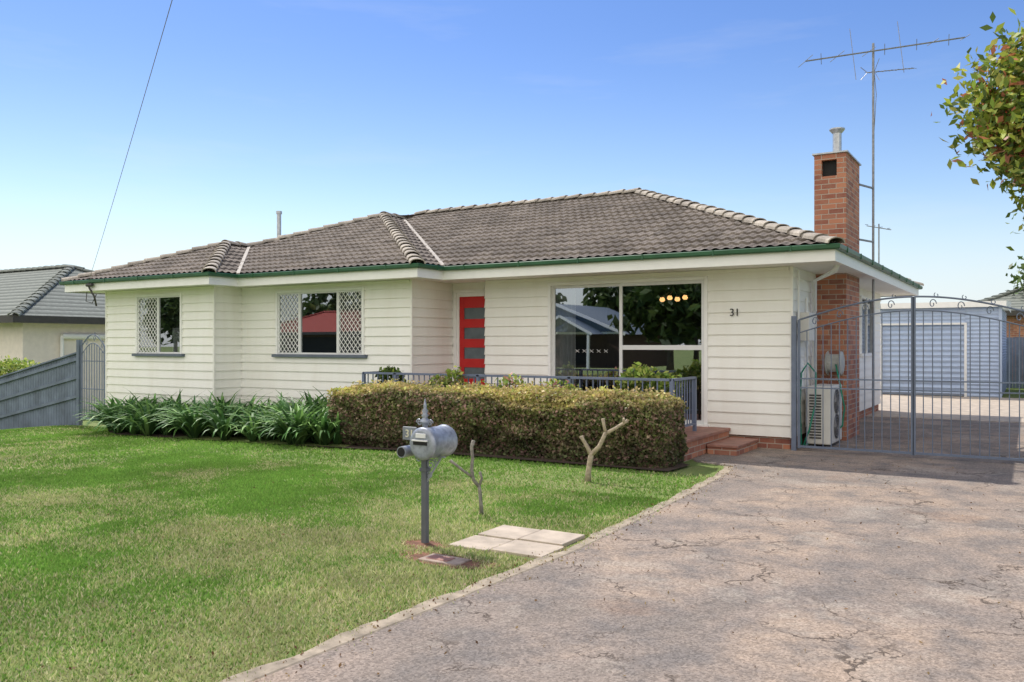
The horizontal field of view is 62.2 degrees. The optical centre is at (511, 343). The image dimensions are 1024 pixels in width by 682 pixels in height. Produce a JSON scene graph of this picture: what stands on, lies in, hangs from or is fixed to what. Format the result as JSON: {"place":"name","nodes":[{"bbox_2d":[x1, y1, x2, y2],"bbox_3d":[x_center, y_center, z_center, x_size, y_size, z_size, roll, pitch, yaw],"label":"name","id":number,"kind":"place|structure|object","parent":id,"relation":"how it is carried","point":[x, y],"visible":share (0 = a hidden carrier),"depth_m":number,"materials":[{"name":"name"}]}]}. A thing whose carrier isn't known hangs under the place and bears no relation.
{"place":"outdoors","nodes":[
{"label":"outdoors","id":0,"kind":"place"},
{"bbox_2d":[0,267,104,317],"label":"roof","id":1,"kind":"structure","parent":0,"point":[17,288],"depth_m":29.06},
{"bbox_2d":[0,264,93,315],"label":"roof caps","id":2,"kind":"object","parent":1,"relation":"on","point":[42,291],"visible":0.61,"depth_m":29.68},
{"bbox_2d":[374,366,405,383],"bbox_3d":[-2.219,0.858,15.381,0.648,0.985,0.502,0,0,31],"label":"porch shrub","id":3,"kind":"object","parent":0,"point":[389,369],"visible":0.35,"depth_m":15.29,"materials":[{"name":"green plant"}]},
{"bbox_2d":[428,365,468,387],"bbox_3d":[-1.084,0.853,14.156,0.832,0.996,0.390,0,0,31],"label":"porch shrub","id":4,"kind":"object","parent":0,"point":[445,380],"visible":0.67,"depth_m":14.09,"materials":[{"name":"green plant"}]},
{"bbox_2d":[0,381,1023,681],"bbox_3d":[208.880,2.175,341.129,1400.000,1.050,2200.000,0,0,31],"label":"ground","id":5,"kind":"structure","parent":0,"point":[698,469],"depth_m":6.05,"materials":[{"name":"green plant"}]},
{"bbox_2d":[0,355,39,375],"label":"yellow shrub","id":6,"kind":"object","parent":5,"relation":"on","point":[14,364],"visible":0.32,"depth_m":24.27,"materials":[{"name":"green plant"}]},
{"bbox_2d":[0,340,82,429],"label":"paling fence","id":7,"kind":"object","parent":5,"relation":"on","point":[47,393],"visible":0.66,"depth_m":20.87,"materials":[{"name":"paint"}]},
{"bbox_2d":[81,334,104,419],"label":"garden gate","id":8,"kind":"structure","parent":7,"relation":"attached to","point":[91,361],"depth_m":19.80,"materials":[{"name":"metal"}]},
{"bbox_2d":[0,323,104,414],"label":"walls","id":9,"kind":"structure","parent":5,"relation":"on","point":[38,342],"depth_m":27.36,"materials":[{"name":"beige paint"}]},
{"bbox_2d":[0,315,104,323],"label":"fascia","id":10,"kind":"structure","parent":9,"relation":"on","point":[46,319],"depth_m":26.74,"materials":[{"name":"metal"}]},
{"bbox_2d":[60,333,104,356],"bbox_3d":[-14.131,1.152,28.434,0.200,2.995,2.060,0,0,31],"label":"pipe","id":11,"kind":"object","parent":9,"relation":"attached to","point":[63,336],"visible":0.48,"depth_m":27.82,"materials":[{"name":"white plastic"}]},
{"bbox_2d":[110,431,688,470],"bbox_3d":[-3.545,1.742,15.274,14.200,0.243,2.850,0,0,31],"label":"garden bed","id":12,"kind":"object","parent":5,"relation":"on","point":[180,433],"visible":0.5,"depth_m":12.22,"materials":[{"name":"soil"}]},
{"bbox_2d":[73,387,357,444],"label":"agapanthus plants","id":13,"kind":"object","parent":12,"relation":"on","point":[295,423],"visible":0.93,"depth_m":15.29,"materials":[{"name":"green plant"}]},
{"bbox_2d":[326,378,688,467],"bbox_3d":[-0.287,1.092,12.864,5.998,1.124,1.117,0,0,31],"label":"hedge","id":14,"kind":"object","parent":12,"relation":"on","point":[550,422],"visible":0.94,"depth_m":12.11,"materials":[{"name":"green plant"}]},
{"bbox_2d":[397,399,457,542],"bbox_3d":[-0.703,1.075,7.001,0.409,1.250,0.372,0,0,31],"label":"mailbox","id":15,"kind":"object","parent":5,"relation":"on","point":[439,442],"visible":0.99,"depth_m":6.96,"materials":[{"name":"paint"}]},
{"bbox_2d":[400,539,499,568],"bbox_3d":[-0.612,1.637,6.631,0.522,0.027,1.189,0,0,-34],"label":"water meter cover","id":16,"kind":"object","parent":5,"relation":"on","point":[452,561],"visible":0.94,"depth_m":6.44,"materials":[{"name":"soil"}]},
{"bbox_2d":[449,440,483,513],"bbox_3d":[-0.437,1.288,8.168,0.337,0.728,0.042,0,0,2],"label":"pruned frangipani","id":17,"kind":"object","parent":5,"relation":"on","point":[477,484],"visible":0.98,"depth_m":8.15,"materials":[{"name":"grey plant"}]},
{"bbox_2d":[221,466,733,681],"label":"driveway edging","id":18,"kind":"object","parent":5,"relation":"on","point":[346,637],"visible":0.98,"depth_m":5.34,"materials":[{"name":"concrete"}]},
{"bbox_2d":[448,535,512,551],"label":"slab","id":19,"kind":"structure","parent":5,"relation":"on","point":[478,542],"depth_m":6.98,"materials":[{"name":"concrete"}]},
{"bbox_2d":[478,525,539,539],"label":"slab","id":20,"kind":"structure","parent":5,"relation":"on","point":[508,532],"depth_m":7.31,"materials":[{"name":"concrete"}]},
{"bbox_2d":[490,540,563,558],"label":"slab","id":21,"kind":"structure","parent":5,"relation":"on","point":[522,548],"depth_m":6.76,"materials":[{"name":"concrete"}]},
{"bbox_2d":[519,529,584,546],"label":"slab","id":22,"kind":"structure","parent":5,"relation":"on","point":[551,537],"depth_m":7.11,"materials":[{"name":"concrete"}]},
{"bbox_2d":[580,418,627,481],"bbox_3d":[1.105,1.268,10.177,0.592,0.771,0.112,0,0,2],"label":"pruned frangipani","id":23,"kind":"object","parent":5,"relation":"on","point":[594,451],"visible":0.99,"depth_m":10.15,"materials":[{"name":"beige plant"}]},
{"bbox_2d":[684,426,758,461],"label":"brick steps","id":24,"kind":"structure","parent":5,"relation":"on","point":[701,440],"depth_m":12.65,"materials":[{"name":"brick"}]},
{"bbox_2d":[548,276,708,426],"bbox_3d":[1.940,0.125,14.639,3.010,2.460,0.165,0,0,31],"label":"window frame","id":25,"kind":"object","parent":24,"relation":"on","point":[705,279],"visible":0.69,"depth_m":14.21,"materials":[{"name":"white wood"}]},
{"bbox_2d":[729,404,878,448],"bbox_3d":[-0.118,1.851,20.182,14.860,0.799,10.700,0,0,31],"label":"brick base","id":26,"kind":"object","parent":5,"relation":"on","point":[774,442],"visible":0.02,"depth_m":13.41,"materials":[{"name":"red brick"}]},
{"bbox_2d":[107,266,880,437],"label":"weatherboards","id":27,"kind":"object","parent":26,"relation":"on","point":[749,369],"visible":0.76,"depth_m":16.14,"materials":[{"name":"paint"}]},
{"bbox_2d":[135,287,364,354],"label":"window frames","id":28,"kind":"structure","parent":27,"relation":"attached to","point":[276,313],"depth_m":17.59,"materials":[{"name":"white wood"}]},
{"bbox_2d":[132,353,367,357],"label":"window sills","id":29,"kind":"structure","parent":27,"relation":"attached to","point":[285,355],"depth_m":17.22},
{"bbox_2d":[138,280,703,423],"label":"sashes","id":30,"kind":"object","parent":27,"relation":"attached to","point":[622,347],"visible":0.91,"depth_m":15.15,"materials":[{"name":"wood"}]},
{"bbox_2d":[173,288,575,389],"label":"curtains","id":31,"kind":"object","parent":30,"relation":"attached to","point":[565,331],"visible":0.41,"depth_m":15.37,"materials":[{"name":"white fabric"}]},
{"bbox_2d":[105,266,793,437],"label":"corner trim","id":32,"kind":"structure","parent":27,"relation":"attached to","point":[502,281],"depth_m":15.77,"materials":[{"name":"paint"}]},
{"bbox_2d":[454,289,484,382],"bbox_3d":[-0.739,0.190,16.650,0.910,2.520,0.132,0,0,31],"label":"door frame","id":33,"kind":"object","parent":27,"relation":"attached to","point":[458,294],"visible":0.49,"depth_m":16.80,"materials":[{"name":"white wood"}]},
{"bbox_2d":[460,296,484,384],"bbox_3d":[-0.689,0.220,16.618,0.790,2.300,0.045,0,0,31],"label":"door","id":34,"kind":"structure","parent":33,"relation":"in","point":[473,302],"depth_m":16.66,"materials":[{"name":"red wood"}]},
{"bbox_2d":[82,261,911,301],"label":"soffit","id":35,"kind":"structure","parent":27,"relation":"attached to","point":[880,287],"depth_m":15.37,"materials":[{"name":"paint"}]},
{"bbox_2d":[65,249,918,296],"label":"fascia","id":36,"kind":"structure","parent":35,"relation":"on","point":[841,258],"depth_m":15.02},
{"bbox_2d":[71,214,795,280],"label":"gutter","id":37,"kind":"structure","parent":36,"relation":"on","point":[693,250],"depth_m":22.41,"materials":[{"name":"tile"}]},
{"bbox_2d":[68,245,223,280],"bbox_3d":[-7.455,-1.914,19.134,4.940,0.952,2.470,0,0,31],"label":"roof bay front","id":38,"kind":"object","parent":37,"relation":"on","point":[193,261],"visible":0.91,"depth_m":18.77,"materials":[{"name":"tile"}]},
{"bbox_2d":[210,243,246,272],"bbox_3d":[-6.214,-1.926,18.796,0.509,0.964,4.002,0,0,-14],"label":"roof bay side","id":39,"kind":"object","parent":37,"relation":"attached to","point":[232,259],"visible":0.77,"depth_m":18.64,"materials":[{"name":"tile"}]},
{"bbox_2d":[276,211,281,236],"bbox_3d":[-5.878,-2.600,21.423,0.150,1.500,0.150,0,0,31],"label":"roof flue","id":40,"kind":"object","parent":37,"relation":"on","point":[278,213],"visible":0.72,"depth_m":21.37,"materials":[{"name":"grey metal"}]},
{"bbox_2d":[240,216,416,272],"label":"roof front","id":41,"kind":"structure","parent":37,"relation":"attached to","point":[371,240],"depth_m":18.21,"materials":[{"name":"tile"}]},
{"bbox_2d":[236,218,444,273],"bbox_3d":[-3.912,-2.359,18.463,3.881,1.887,6.799,0,0,-14],"label":"valley flashing","id":42,"kind":"object","parent":37,"relation":"attached to","point":[406,222],"visible":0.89,"depth_m":18.41,"materials":[{"name":"grey metal"}]},
{"bbox_2d":[385,215,440,264],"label":"roof side","id":43,"kind":"structure","parent":37,"relation":"attached to","point":[427,256],"depth_m":17.73,"materials":[{"name":"tile"}]},
{"bbox_2d":[61,187,923,285],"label":"ridge caps","id":44,"kind":"object","parent":37,"relation":"attached to","point":[795,231],"visible":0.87,"depth_m":18.82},
{"bbox_2d":[406,192,834,264],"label":"roof","id":45,"kind":"structure","parent":37,"relation":"on","point":[630,223],"depth_m":16.32,"materials":[{"name":"tile"}]},
{"bbox_2d":[792,240,837,244],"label":"roof tiles","id":46,"kind":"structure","parent":37,"relation":"on","point":[833,241],"depth_m":14.36,"materials":[{"name":"tile"}]},
{"bbox_2d":[59,243,922,289],"bbox_3d":[-0.092,-1.383,20.148,16.610,0.077,12.060,0,0,31],"label":"gutter","id":47,"kind":"object","parent":36,"relation":"attached to","point":[840,247],"visible":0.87,"depth_m":14.93,"materials":[{"name":"green metal"}]},
{"bbox_2d":[73,245,918,287],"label":"gutter brackets","id":48,"kind":"object","parent":36,"relation":"attached to","point":[577,263],"visible":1,"depth_m":15.25,"materials":[{"name":"metal"}]},
{"bbox_2d":[86,1,171,305],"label":"power line","id":49,"kind":"object","parent":48,"relation":"attached to","point":[88,285],"visible":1,"depth_m":12.50,"materials":[{"name":"metal"}]},
{"bbox_2d":[799,21,969,415],"bbox_3d":[6.909,-2.320,15.786,2.894,7.341,0.831,0,0,1],"label":"tv antenna","id":50,"kind":"object","parent":35,"relation":"attached to","point":[873,71],"visible":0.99,"depth_m":15.79,"materials":[{"name":"metal"}]},
{"bbox_2d":[147,292,863,352],"bbox_3d":[0.129,-0.420,18.096,16.550,1.260,2.748,0,0,-3],"label":"dark interior","id":51,"kind":"object","parent":27,"relation":"attached to","point":[319,322],"visible":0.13,"depth_m":17.40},
{"bbox_2d":[797,271,807,426],"bbox_3d":[4.655,0.200,13.596,0.040,2.700,0.588,0,0,31],"label":"conduit","id":52,"kind":"object","parent":27,"relation":"attached to","point":[798,297],"visible":0.46,"depth_m":13.81,"materials":[{"name":"white plastic"}]},
{"bbox_2d":[800,312,814,340],"bbox_3d":[4.708,-0.275,13.563,0.175,0.450,0.450,0,0,31],"label":"meter box","id":53,"kind":"object","parent":27,"relation":"attached to","point":[806,324],"visible":0.84,"depth_m":13.38,"materials":[{"name":"white metal"}]},
{"bbox_2d":[812,265,839,384],"bbox_3d":[5.009,0.183,13.537,0.086,2.934,1.305,0,0,3],"label":"downpipe","id":54,"kind":"object","parent":27,"relation":"attached to","point":[834,270],"visible":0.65,"depth_m":14.12,"materials":[{"name":"metal"}]},
{"bbox_2d":[859,295,876,356],"bbox_3d":[7.988,-0.390,19.088,0.110,1.320,1.900,0,0,31],"label":"side window frame","id":55,"kind":"object","parent":27,"relation":"attached to","point":[866,329],"visible":0.7,"depth_m":19.06,"materials":[{"name":"white wood"}]},
{"bbox_2d":[576,283,700,419],"bbox_3d":[3.163,0.100,16.367,4.700,2.500,3.780,0,0,31],"label":"living room","id":56,"kind":"object","parent":26,"relation":"on","point":[650,317],"visible":0.16,"depth_m":18.54,"materials":[{"name":"glass"}]},
{"bbox_2d":[662,284,684,296],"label":"chandelier arms","id":57,"kind":"object","parent":56,"relation":"hanging from","point":[672,291],"visible":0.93,"depth_m":15.96},
{"bbox_2d":[660,295,687,301],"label":"chandelier shades","id":58,"kind":"object","parent":56,"relation":"hanging from","point":[684,297],"visible":1,"depth_m":15.92,"materials":[{"name":"yellow glass"}]},
{"bbox_2d":[866,394,1023,422],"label":"concrete apron","id":59,"kind":"object","parent":5,"relation":"on","point":[984,409],"visible":0.44,"depth_m":21.42,"materials":[{"name":"beige concrete"}]},
{"bbox_2d":[880,301,1010,397],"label":"garage","id":60,"kind":"structure","parent":5,"relation":"on","point":[980,309],"depth_m":26.57,"materials":[{"name":"metal"}]},
{"bbox_2d":[883,325,963,395],"bbox_3d":[13.007,0.510,26.891,2.340,2.220,0.070,0,0,31],"label":"roller door","id":61,"kind":"structure","parent":60,"relation":"in","point":[946,329],"depth_m":26.84,"materials":[{"name":"metal"}]},
{"bbox_2d":[930,7,1023,250],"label":"berry tree","id":62,"kind":"object","parent":5,"relation":"on","point":[997,130],"visible":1,"depth_m":7.93,"materials":[{"name":"green plant"}]},
{"bbox_2d":[1005,256,1023,294],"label":"tree","id":63,"kind":"object","parent":5,"relation":"on","point":[1017,278],"visible":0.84,"depth_m":39.06,"materials":[{"name":"green plant"}]},
{"bbox_2d":[1006,337,1023,387],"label":"paling fence","id":64,"kind":"object","parent":5,"relation":"on","point":[1015,359],"visible":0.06,"depth_m":31.83,"materials":[{"name":"paint"}]},
{"bbox_2d":[1006,315,1023,380],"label":"walls","id":65,"kind":"structure","parent":5,"relation":"on","point":[1014,330],"depth_m":37.87,"materials":[{"name":"brick"}]},
{"bbox_2d":[959,286,1023,307],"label":"roof caps","id":66,"kind":"object","parent":65,"relation":"on","point":[1000,295],"visible":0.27,"depth_m":39.21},
{"bbox_2d":[1004,310,1023,315],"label":"fascia","id":67,"kind":"structure","parent":65,"relation":"on","point":[1013,312],"depth_m":37.33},
{"bbox_2d":[0,0,1023,308],"label":"sky","id":68,"kind":"structure","parent":0,"point":[318,113],"materials":[{"name":"blue"}]},
{"bbox_2d":[362,371,696,430],"bbox_3d":[0.073,0.926,14.214,5.890,0.848,1.030,0,0,31],"label":"porch railing","id":69,"kind":"object","parent":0,"point":[671,390],"visible":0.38,"depth_m":13.08,"materials":[{"name":"grey metal"}]},
{"bbox_2d":[494,372,581,390],"bbox_3d":[0.376,0.898,13.249,1.516,0.905,0.378,0,0,31],"label":"porch shrub","id":70,"kind":"object","parent":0,"point":[551,382],"visible":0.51,"depth_m":13.34,"materials":[{"name":"green plant"}]},
{"bbox_2d":[253,394,1023,681],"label":"driveway","id":71,"kind":"structure","parent":0,"point":[964,578],"depth_m":5.61,"materials":[{"name":"concrete"}]},
{"bbox_2d":[6,450,1020,680],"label":"fallen leaves","id":72,"kind":"object","parent":71,"relation":"on","point":[336,630],"visible":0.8,"depth_m":6.33,"materials":[{"name":"brown plant"}]},
{"bbox_2d":[791,316,796,450],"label":"gate posts","id":73,"kind":"object","parent":71,"relation":"on","point":[793,383],"visible":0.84,"depth_m":13.03,"materials":[{"name":"metal"}]},
{"bbox_2d":[797,294,912,454],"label":"driveway gate","id":74,"kind":"structure","parent":73,"relation":"attached to","point":[823,388],"depth_m":12.60,"materials":[{"name":"metal"}]},
{"bbox_2d":[913,293,1023,460],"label":"driveway gate","id":75,"kind":"structure","parent":73,"relation":"attached to","point":[915,453],"depth_m":11.88,"materials":[{"name":"metal"}]},
{"bbox_2d":[800,351,844,444],"bbox_3d":[5.081,0.877,13.773,0.389,1.514,1.626,0,0,39],"label":"garden hose reel","id":76,"kind":"object","parent":71,"relation":"on","point":[835,362],"visible":0.81,"depth_m":14.07,"materials":[{"name":"plastic"}]},
{"bbox_2d":[807,384,841,446],"bbox_3d":[5.106,1.160,13.840,0.374,0.980,0.962,0,0,31],"label":"air conditioner","id":77,"kind":"object","parent":71,"relation":"on","point":[827,417],"visible":0.97,"depth_m":13.48,"materials":[{"name":"metal"}]},
{"bbox_2d":[814,152,858,440],"bbox_3d":[5.770,-0.800,15.053,0.520,4.900,1.300,0,0,31],"label":"chimney","id":78,"kind":"object","parent":71,"relation":"on","point":[836,205],"visible":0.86,"depth_m":14.55,"materials":[{"name":"brick"}]},
{"bbox_2d":[823,160,836,176],"bbox_3d":[5.474,-3.010,14.599,0.250,0.280,0.018,0,0,31],"label":"chimney vent","id":79,"kind":"object","parent":78,"relation":"in","point":[829,168],"visible":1,"depth_m":14.59,"materials":[{"name":"black metal"}]},
{"bbox_2d":[812,150,860,165],"bbox_3d":[5.770,-3.263,15.053,0.580,0.025,1.360,0,0,31],"label":"chimney cap","id":80,"kind":"object","parent":78,"relation":"on","point":[854,158],"visible":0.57,"depth_m":14.56,"materials":[{"name":"grey concrete"}]},
{"bbox_2d":[829,127,844,150],"bbox_3d":[5.638,-3.500,14.723,0.260,0.460,0.253,0,0,31],"label":"chimney flue","id":81,"kind":"object","parent":80,"relation":"on","point":[836,132],"visible":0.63,"depth_m":14.66,"materials":[{"name":"grey metal"}]},
{"bbox_2d":[615,362,686,397],"bbox_3d":[2.068,0.810,13.040,1.164,1.080,0.724,0,0,31],"label":"porch shrub","id":82,"kind":"object","parent":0,"point":[639,372],"visible":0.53,"depth_m":12.93,"materials":[{"name":"green plant"}]},
{"bbox_2d":[865,224,890,263],"bbox_3d":[16.024,-3.431,37.091,1.017,3.762,0.803,0,0,31],"label":"tv antenna","id":83,"kind":"object","parent":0,"point":[878,227],"visible":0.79,"depth_m":37.07,"materials":[{"name":"metal"}]},
{"bbox_2d":[989,289,1023,309],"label":"roof","id":84,"kind":"structure","parent":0,"point":[1017,301],"depth_m":38.70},
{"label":"window","id":85,"kind":"object","parent":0,"visible":0},
{"bbox_2d":[138,291,360,352],"bbox_3d":[-5.564,-0.420,17.722,5.923,1.206,0.324,0,0,24],"label":"security lattice","id":86,"kind":"object","parent":85,"relation":"attached to","point":[278,321],"visible":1,"depth_m":17.40,"materials":[{"name":"white metal"}]}
]}

